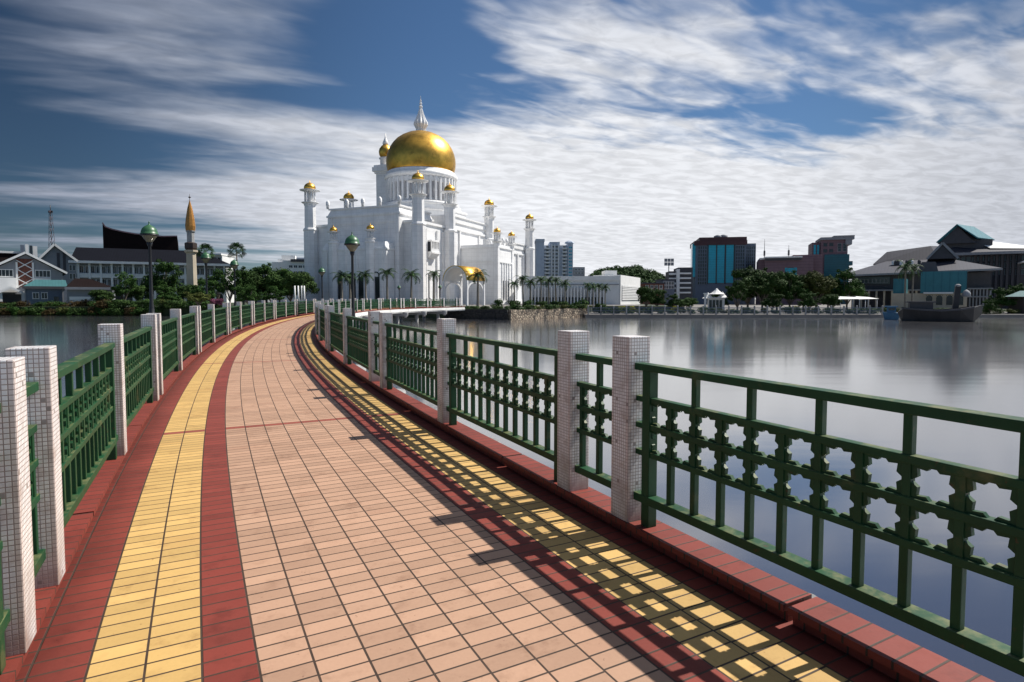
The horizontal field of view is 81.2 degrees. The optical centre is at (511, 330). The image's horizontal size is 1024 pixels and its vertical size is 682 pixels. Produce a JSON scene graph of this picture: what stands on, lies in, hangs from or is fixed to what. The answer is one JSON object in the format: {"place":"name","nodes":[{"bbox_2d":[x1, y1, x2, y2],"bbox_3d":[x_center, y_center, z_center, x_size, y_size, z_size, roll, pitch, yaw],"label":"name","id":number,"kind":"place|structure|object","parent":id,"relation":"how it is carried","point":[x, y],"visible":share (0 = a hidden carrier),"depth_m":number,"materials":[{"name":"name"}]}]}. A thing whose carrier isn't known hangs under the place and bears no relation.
{"place":"outdoors","nodes":[
{"label":"outdoors","id":0,"kind":"place"},
{"bbox_2d":[140,222,158,312],"bbox_3d":[-22.909,-2.637,37.914,1.042,8.552,1.042,0,3,0],"label":"street lamp","id":1,"kind":"object","parent":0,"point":[149,234],"visible":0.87,"depth_m":37.73,"materials":[{"name":"green metal"}]},
{"bbox_2d":[0,301,683,317],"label":"island terrain","id":2,"kind":"structure","parent":0,"point":[184,311],"depth_m":96.30,"materials":[{"name":"plant"}]},
{"bbox_2d":[0,287,24,302],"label":"entrance porch","id":3,"kind":"object","parent":2,"relation":"on","point":[7,298],"visible":0.68,"depth_m":113.61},
{"bbox_2d":[0,244,67,294],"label":"gabled house","id":4,"kind":"structure","parent":2,"relation":"on","point":[23,266],"depth_m":117.65,"materials":[{"name":"brick"}]},
{"bbox_2d":[0,269,12,276],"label":"window","id":5,"kind":"structure","parent":4,"relation":"in","point":[3,272],"depth_m":115.66,"materials":[{"name":"white glass"}]},
{"bbox_2d":[35,270,50,277],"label":"window","id":6,"kind":"structure","parent":4,"relation":"in","point":[38,273],"depth_m":119.20,"materials":[{"name":"white glass"}]},
{"bbox_2d":[22,280,66,304],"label":"boathouse","id":7,"kind":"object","parent":2,"relation":"on","point":[35,291],"visible":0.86,"depth_m":109.82,"materials":[{"name":"blue wood"}]},
{"bbox_2d":[48,205,54,247],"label":"lattice mast","id":8,"kind":"object","parent":2,"relation":"on","point":[50,212],"visible":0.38,"depth_m":227.83,"materials":[{"name":"metal"}]},
{"bbox_2d":[39,243,77,302],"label":"gabled wing","id":9,"kind":"structure","parent":2,"relation":"on","point":[54,254],"depth_m":142.76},
{"bbox_2d":[76,299,92,306],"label":"shrub","id":10,"kind":"object","parent":2,"relation":"on","point":[84,302],"visible":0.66,"depth_m":99.95,"materials":[{"name":"green plant"}]},
{"bbox_2d":[65,278,114,303],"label":"garage","id":11,"kind":"structure","parent":2,"relation":"on","point":[78,289],"depth_m":106.30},
{"bbox_2d":[69,297,109,303],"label":"roller door","id":12,"kind":"structure","parent":11,"relation":"in","point":[73,299],"depth_m":105.78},
{"bbox_2d":[93,299,111,308],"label":"shrub","id":13,"kind":"object","parent":2,"relation":"on","point":[103,304],"visible":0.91,"depth_m":96.47,"materials":[{"name":"green plant"}]},
{"bbox_2d":[88,289,121,300],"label":"tree","id":14,"kind":"object","parent":2,"relation":"on","point":[102,294],"visible":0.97,"depth_m":100.17,"materials":[{"name":"green plant"}]},
{"bbox_2d":[107,307,122,315],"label":"shrub","id":15,"kind":"object","parent":2,"relation":"on","point":[113,310],"visible":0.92,"depth_m":95.92,"materials":[{"name":"green plant"}]},
{"bbox_2d":[108,299,128,308],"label":"shrub","id":16,"kind":"object","parent":2,"relation":"on","point":[118,302],"visible":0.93,"depth_m":96.41,"materials":[{"name":"green plant"}]},
{"bbox_2d":[110,272,136,299],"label":"leafy tree","id":17,"kind":"object","parent":2,"relation":"on","point":[124,290],"visible":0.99,"depth_m":103.27,"materials":[{"name":"green plant"}]},
{"bbox_2d":[127,285,148,300],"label":"leafy tree","id":18,"kind":"object","parent":2,"relation":"on","point":[138,293],"visible":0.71,"depth_m":107.07,"materials":[{"name":"green plant"}]},
{"bbox_2d":[102,222,178,249],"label":"swept roof hall","id":19,"kind":"structure","parent":2,"relation":"on","point":[115,238],"depth_m":179.72,"materials":[{"name":"black"}]},
{"bbox_2d":[68,247,231,302],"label":"colonnaded hall","id":20,"kind":"structure","parent":2,"relation":"on","point":[104,265],"depth_m":150.77,"materials":[{"name":"white concrete"}]},
{"bbox_2d":[140,259,182,293],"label":"leafy tree","id":21,"kind":"object","parent":2,"relation":"on","point":[159,280],"visible":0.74,"depth_m":110.53,"materials":[{"name":"green plant"}]},
{"bbox_2d":[153,298,169,308],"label":"shrub","id":22,"kind":"object","parent":2,"relation":"on","point":[160,305],"visible":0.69,"depth_m":95.06,"materials":[{"name":"green plant"}]},
{"bbox_2d":[153,285,181,299],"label":"leafy tree","id":23,"kind":"object","parent":2,"relation":"on","point":[168,293],"visible":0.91,"depth_m":101.21,"materials":[{"name":"green plant"}]},
{"bbox_2d":[164,299,186,308],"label":"shrub","id":24,"kind":"object","parent":2,"relation":"on","point":[175,303],"visible":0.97,"depth_m":94.40,"materials":[{"name":"green plant"}]},
{"bbox_2d":[175,284,198,300],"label":"leafy tree","id":25,"kind":"object","parent":2,"relation":"on","point":[181,290],"visible":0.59,"depth_m":110.81,"materials":[{"name":"green plant"}]},
{"bbox_2d":[184,194,197,285],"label":"spired tower","id":26,"kind":"structure","parent":2,"relation":"on","point":[191,250],"depth_m":126.58,"materials":[{"name":"paint"}]},
{"bbox_2d":[183,292,210,305],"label":"leafy tree","id":27,"kind":"object","parent":2,"relation":"on","point":[197,298],"visible":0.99,"depth_m":91.17,"materials":[{"name":"green plant"}]},
{"bbox_2d":[189,277,217,298],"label":"leafy tree","id":28,"kind":"object","parent":2,"relation":"on","point":[202,288],"visible":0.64,"depth_m":109.28,"materials":[{"name":"green plant"}]},
{"bbox_2d":[200,250,210,300],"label":"street lamp","id":29,"kind":"object","parent":2,"relation":"on","point":[205,257],"visible":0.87,"depth_m":98.38,"materials":[{"name":"green metal"}]},
{"bbox_2d":[196,243,214,259],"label":"fan palm","id":30,"kind":"object","parent":2,"relation":"on","point":[204,247],"visible":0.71,"depth_m":133.91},
{"bbox_2d":[207,268,225,298],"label":"leafy tree","id":31,"kind":"object","parent":2,"relation":"on","point":[215,274],"visible":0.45,"depth_m":120.96,"materials":[{"name":"green plant"}]},
{"bbox_2d":[209,253,235,302],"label":"white villa","id":32,"kind":"object","parent":2,"relation":"on","point":[222,257],"visible":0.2,"depth_m":217.65,"materials":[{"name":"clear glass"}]},
{"bbox_2d":[216,268,241,302],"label":"leafy tree","id":33,"kind":"object","parent":2,"relation":"on","point":[227,285],"visible":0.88,"depth_m":104.15,"materials":[{"name":"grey plant"}]},
{"bbox_2d":[230,259,238,305],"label":"street lamp","id":34,"kind":"object","parent":2,"relation":"on","point":[234,264],"visible":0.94,"depth_m":98.49,"materials":[{"name":"green metal"}]},
{"bbox_2d":[227,242,246,301],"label":"fan palm","id":35,"kind":"object","parent":2,"relation":"on","point":[235,245],"visible":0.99,"depth_m":117.25,"materials":[{"name":"plant"}]},
{"bbox_2d":[229,266,262,304],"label":"leafy tree","id":36,"kind":"object","parent":2,"relation":"on","point":[246,274],"visible":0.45,"depth_m":107.08,"materials":[{"name":"green plant"}]},
{"bbox_2d":[231,285,266,303],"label":"leafy tree","id":37,"kind":"object","parent":2,"relation":"on","point":[241,296],"visible":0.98,"depth_m":91.25,"materials":[{"name":"green plant"}]},
{"bbox_2d":[243,271,269,303],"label":"leafy tree","id":38,"kind":"object","parent":2,"relation":"on","point":[257,280],"visible":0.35,"depth_m":110.19,"materials":[{"name":"green plant"}]},
{"bbox_2d":[250,262,272,304],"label":"leafy tree","id":39,"kind":"object","parent":2,"relation":"on","point":[263,269],"visible":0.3,"depth_m":112.90,"materials":[{"name":"green plant"}]},
{"bbox_2d":[253,267,291,301],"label":"leafy tree","id":40,"kind":"object","parent":2,"relation":"on","point":[274,276],"visible":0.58,"depth_m":108.93,"materials":[{"name":"green plant"}]},
{"bbox_2d":[262,286,287,301],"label":"leafy tree","id":41,"kind":"object","parent":2,"relation":"on","point":[273,289],"visible":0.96,"depth_m":94.44,"materials":[{"name":"green plant"}]},
{"bbox_2d":[275,270,296,301],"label":"leafy tree","id":42,"kind":"object","parent":2,"relation":"on","point":[288,293],"visible":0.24,"depth_m":108.81,"materials":[{"name":"green plant"}]},
{"bbox_2d":[272,255,303,301],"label":"office block","id":43,"kind":"structure","parent":2,"relation":"on","point":[293,263],"depth_m":233.48,"materials":[{"name":"white concrete"}]},
{"bbox_2d":[279,271,319,299],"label":"leafy tree","id":44,"kind":"object","parent":2,"relation":"on","point":[299,279],"visible":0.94,"depth_m":104.73,"materials":[{"name":"green plant"}]},
{"bbox_2d":[318,267,325,298],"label":"street lamp","id":45,"kind":"object","parent":2,"relation":"on","point":[321,271],"visible":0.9,"depth_m":91.61,"materials":[{"name":"green metal"}]},
{"bbox_2d":[332,270,349,299],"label":"palm tree","id":46,"kind":"object","parent":2,"relation":"on","point":[341,276],"visible":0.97,"depth_m":98.58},
{"bbox_2d":[355,269,373,299],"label":"palm tree","id":47,"kind":"object","parent":2,"relation":"on","point":[364,275],"visible":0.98,"depth_m":97.64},
{"bbox_2d":[378,268,395,301],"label":"palm tree","id":48,"kind":"object","parent":2,"relation":"on","point":[386,273],"visible":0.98,"depth_m":96.48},
{"bbox_2d":[401,269,420,305],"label":"palm tree","id":49,"kind":"object","parent":2,"relation":"on","point":[412,273],"visible":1,"depth_m":95.57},
{"bbox_2d":[425,270,440,306],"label":"palm tree","id":50,"kind":"object","parent":2,"relation":"on","point":[433,274],"visible":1,"depth_m":94.54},
{"bbox_2d":[464,268,487,305],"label":"palm tree","id":51,"kind":"object","parent":2,"relation":"on","point":[478,275],"visible":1,"depth_m":89.70,"materials":[{"name":"plant"}]},
{"bbox_2d":[445,310,508,319],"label":"shore wall","id":52,"kind":"structure","parent":2,"relation":"on","point":[487,314],"depth_m":78.18,"materials":[{"name":"stone"}]},
{"bbox_2d":[515,275,528,304],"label":"palm tree","id":53,"kind":"object","parent":2,"relation":"on","point":[522,280],"visible":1,"depth_m":93.73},
{"bbox_2d":[535,276,547,306],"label":"palm tree","id":54,"kind":"object","parent":2,"relation":"on","point":[541,280],"visible":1,"depth_m":94.77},
{"bbox_2d":[509,308,586,319],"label":"rubble wall","id":55,"kind":"structure","parent":2,"relation":"on","point":[541,313],"depth_m":82.00,"materials":[{"name":"stone"}]},
{"bbox_2d":[540,276,555,304],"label":"palm tree","id":56,"kind":"object","parent":2,"relation":"on","point":[549,280],"visible":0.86,"depth_m":96.70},
{"bbox_2d":[558,279,571,300],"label":"palm tree","id":57,"kind":"object","parent":2,"relation":"on","point":[564,282],"visible":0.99,"depth_m":96.79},
{"bbox_2d":[523,276,618,304],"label":"white pavilion hall","id":58,"kind":"structure","parent":2,"relation":"on","point":[576,290],"depth_m":127.86,"materials":[{"name":"paint"}]},
{"bbox_2d":[593,271,639,304],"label":"hall end block","id":59,"kind":"structure","parent":2,"relation":"on","point":[629,286],"depth_m":133.08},
{"bbox_2d":[265,304,651,308],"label":"plaza pavement","id":60,"kind":"structure","parent":0,"point":[521,305],"depth_m":111.56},
{"bbox_2d":[299,96,535,304],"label":"mosque","id":61,"kind":"structure","parent":60,"relation":"on","point":[414,218],"depth_m":124.65,"materials":[{"name":"white stone"}]},
{"bbox_2d":[428,239,439,258],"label":"bay window","id":62,"kind":"structure","parent":61,"relation":"in","point":[433,245],"depth_m":119.39,"materials":[{"name":"paint"}]},
{"bbox_2d":[443,265,484,305],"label":"canopy pavilion","id":63,"kind":"structure","parent":60,"relation":"on","point":[454,274],"depth_m":111.48,"materials":[{"name":"paint"}]},
{"bbox_2d":[0,315,1023,681],"bbox_3d":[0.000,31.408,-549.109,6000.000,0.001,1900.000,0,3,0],"label":"water","id":64,"kind":"structure","parent":0,"point":[978,365],"depth_m":15.51,"materials":[{"name":"liquid"}]},
{"bbox_2d":[336,307,816,597],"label":"footbridge","id":65,"kind":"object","parent":64,"relation":"in","point":[405,313],"visible":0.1,"depth_m":69.83,"materials":[{"name":"white concrete"}]},
{"bbox_2d":[344,232,359,316],"bbox_3d":[-12.031,-4.113,45.089,1.165,6.656,1.165,0,3,0],"label":"street lamp","id":66,"kind":"object","parent":65,"relation":"on","point":[351,243],"visible":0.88,"depth_m":44.93,"materials":[{"name":"green metal"}]},
{"bbox_2d":[15,308,897,681],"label":"walkway","id":67,"kind":"structure","parent":65,"relation":"on","point":[287,500],"depth_m":3.22,"materials":[{"name":"tile"}]},
{"bbox_2d":[0,306,441,681],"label":"kerb","id":68,"kind":"structure","parent":67,"relation":"on","point":[77,525],"depth_m":3.95,"materials":[{"name":"tile"}]},
{"bbox_2d":[0,298,444,674],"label":"bridge railing","id":69,"kind":"object","parent":68,"relation":"on","point":[57,450],"visible":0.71,"depth_m":2.99,"materials":[{"name":"tile"}]},
{"bbox_2d":[315,306,994,681],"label":"kerb","id":70,"kind":"structure","parent":67,"relation":"on","point":[891,654],"depth_m":2.94,"materials":[{"name":"tile"}]},
{"bbox_2d":[314,298,1023,676],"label":"bridge railing","id":71,"kind":"object","parent":70,"relation":"on","point":[632,438],"visible":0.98,"depth_m":3.13,"materials":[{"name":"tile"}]},
{"bbox_2d":[883,306,898,319],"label":"work boat","id":72,"kind":"object","parent":64,"relation":"on","point":[890,314],"visible":0.88,"depth_m":76.52,"materials":[{"name":"blue paint"}]},
{"bbox_2d":[898,284,981,321],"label":"moored barge","id":73,"kind":"object","parent":64,"relation":"on","point":[919,311],"visible":0.94,"depth_m":70.33,"materials":[{"name":"grey metal"}]},
{"bbox_2d":[0,0,1023,298],"label":"sky","id":74,"kind":"structure","parent":0,"point":[631,132],"materials":[{"name":"blue"}]},
{"bbox_2d":[583,299,1023,316],"bbox_3d":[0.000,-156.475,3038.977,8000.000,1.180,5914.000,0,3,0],"label":"ground","id":75,"kind":"structure","parent":0,"point":[1005,314],"depth_m":86.01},
{"bbox_2d":[535,239,574,275],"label":"grey tower","id":76,"kind":"structure","parent":75,"relation":"on","point":[553,258],"depth_m":299.42,"materials":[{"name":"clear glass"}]},
{"bbox_2d":[573,267,584,275],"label":"apartment block","id":77,"kind":"structure","parent":75,"relation":"on","point":[578,271],"depth_m":318.79,"materials":[{"name":"grey concrete"}]},
{"bbox_2d":[636,286,661,306],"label":"leafy tree","id":78,"kind":"object","parent":75,"relation":"on","point":[645,293],"visible":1,"depth_m":103.24,"materials":[{"name":"green plant"}]},
{"bbox_2d":[640,283,665,304],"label":"brick block","id":79,"kind":"structure","parent":75,"relation":"on","point":[660,286],"depth_m":189.51,"materials":[{"name":"brown brick"}]},
{"bbox_2d":[648,288,666,305],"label":"leafy tree","id":80,"kind":"object","parent":75,"relation":"on","point":[659,299],"visible":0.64,"depth_m":111.29,"materials":[{"name":"green plant"}]},
{"bbox_2d":[655,279,675,304],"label":"slate block","id":81,"kind":"structure","parent":75,"relation":"on","point":[669,286],"depth_m":194.53,"materials":[{"name":"grey glass"}]},
{"bbox_2d":[665,293,684,306],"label":"leafy tree","id":82,"kind":"object","parent":75,"relation":"on","point":[673,302],"visible":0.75,"depth_m":103.53,"materials":[{"name":"green plant"}]},
{"bbox_2d":[665,267,692,304],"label":"banded office","id":83,"kind":"structure","parent":75,"relation":"on","point":[683,276],"depth_m":204.25,"materials":[{"name":"concrete"}]},
{"bbox_2d":[678,297,698,306],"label":"leafy tree","id":84,"kind":"object","parent":75,"relation":"on","point":[683,302],"visible":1,"depth_m":99.33,"materials":[{"name":"green plant"}]},
{"bbox_2d":[703,288,725,311],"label":"white kiosk","id":85,"kind":"object","parent":75,"relation":"on","point":[719,301],"visible":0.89,"depth_m":101.21,"materials":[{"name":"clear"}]},
{"bbox_2d":[690,234,755,303],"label":"teal glass tower","id":86,"kind":"structure","parent":75,"relation":"on","point":[716,260],"depth_m":253.92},
{"bbox_2d":[587,305,882,313],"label":"quay railing","id":87,"kind":"object","parent":75,"relation":"on","point":[741,307],"visible":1,"depth_m":86.34,"materials":[{"name":"grey concrete"}]},
{"bbox_2d":[725,280,747,306],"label":"leafy tree","id":88,"kind":"object","parent":75,"relation":"on","point":[733,290],"visible":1,"depth_m":95.36,"materials":[{"name":"green plant"}]},
{"bbox_2d":[725,265,767,311],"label":"leafy tree","id":89,"kind":"object","parent":75,"relation":"on","point":[740,273],"visible":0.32,"depth_m":104.77,"materials":[{"name":"green plant"}]},
{"bbox_2d":[740,270,786,311],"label":"leafy tree","id":90,"kind":"object","parent":75,"relation":"on","point":[765,283],"visible":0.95,"depth_m":100.23,"materials":[{"name":"green plant"}]},
{"bbox_2d":[760,292,784,312],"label":"leafy tree","id":91,"kind":"object","parent":75,"relation":"on","point":[777,302],"visible":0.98,"depth_m":93.37,"materials":[{"name":"green plant"}]},
{"bbox_2d":[756,241,822,304],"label":"pink mall","id":92,"kind":"structure","parent":75,"relation":"on","point":[802,264],"depth_m":230.48,"materials":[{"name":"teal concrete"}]},
{"bbox_2d":[774,270,810,305],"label":"leafy tree","id":93,"kind":"object","parent":75,"relation":"on","point":[792,291],"visible":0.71,"depth_m":101.92,"materials":[{"name":"green plant"}]},
{"bbox_2d":[797,291,821,306],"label":"leafy tree","id":94,"kind":"object","parent":75,"relation":"on","point":[809,301],"visible":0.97,"depth_m":93.48,"materials":[{"name":"green plant"}]},
{"bbox_2d":[798,270,838,306],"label":"leafy tree","id":95,"kind":"object","parent":75,"relation":"on","point":[824,286],"visible":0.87,"depth_m":100.86,"materials":[{"name":"green plant"}]},
{"bbox_2d":[811,275,842,306],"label":"leafy tree","id":96,"kind":"object","parent":75,"relation":"on","point":[833,290],"visible":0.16,"depth_m":104.58,"materials":[{"name":"green plant"}]},
{"bbox_2d":[819,294,842,306],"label":"leafy tree","id":97,"kind":"object","parent":75,"relation":"on","point":[830,300],"visible":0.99,"depth_m":94.44,"materials":[{"name":"green plant"}]},
{"bbox_2d":[808,235,854,303],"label":"stepped tower","id":98,"kind":"structure","parent":75,"relation":"on","point":[833,250],"depth_m":256.27,"materials":[{"name":"teal glass"}]},
{"bbox_2d":[831,267,869,309],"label":"leafy tree","id":99,"kind":"object","parent":75,"relation":"on","point":[849,288],"visible":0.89,"depth_m":102.88,"materials":[{"name":"green plant"}]},
{"bbox_2d":[895,259,915,306],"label":"palm tree","id":100,"kind":"object","parent":75,"relation":"on","point":[905,267],"visible":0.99,"depth_m":97.60,"materials":[{"name":"plant"}]},
{"bbox_2d":[907,264,923,300],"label":"palm tree","id":101,"kind":"object","parent":75,"relation":"on","point":[914,268],"visible":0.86,"depth_m":98.26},
{"bbox_2d":[851,242,1002,308],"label":"waterside mall","id":102,"kind":"structure","parent":75,"relation":"on","point":[879,276],"depth_m":120.14,"materials":[{"name":"grey metal"}]},
{"bbox_2d":[892,262,966,309],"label":"teal pavilion","id":103,"kind":"structure","parent":75,"relation":"on","point":[937,286],"depth_m":103.45,"materials":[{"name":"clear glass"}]},
{"bbox_2d":[936,224,1023,308],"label":"lantern roof block","id":104,"kind":"structure","parent":75,"relation":"on","point":[966,243],"depth_m":140.72,"materials":[{"name":"grey glass"}]},
{"bbox_2d":[982,299,999,310],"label":"leafy tree","id":105,"kind":"object","parent":75,"relation":"on","point":[988,305],"visible":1,"depth_m":87.77,"materials":[{"name":"green plant"}]},
{"bbox_2d":[984,287,1017,308],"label":"leafy tree","id":106,"kind":"object","parent":75,"relation":"on","point":[1000,299],"visible":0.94,"depth_m":91.26,"materials":[{"name":"green plant"}]},
{"bbox_2d":[1005,291,1023,313],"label":"waterside shelter","id":107,"kind":"object","parent":75,"relation":"on","point":[1019,296],"visible":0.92,"depth_m":91.92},
{"bbox_2d":[1005,283,1023,298],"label":"leafy tree","id":108,"kind":"object","parent":75,"relation":"on","point":[1016,288],"visible":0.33,"depth_m":96.33,"materials":[{"name":"green plant"}]},
{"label":"hill","id":109,"kind":"structure","parent":0,"visible":0},
{"bbox_2d":[588,264,665,282],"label":"hillside forest","id":110,"kind":"object","parent":109,"relation":"on","point":[646,275],"visible":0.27,"depth_m":301.69,"materials":[{"name":"green plant"}]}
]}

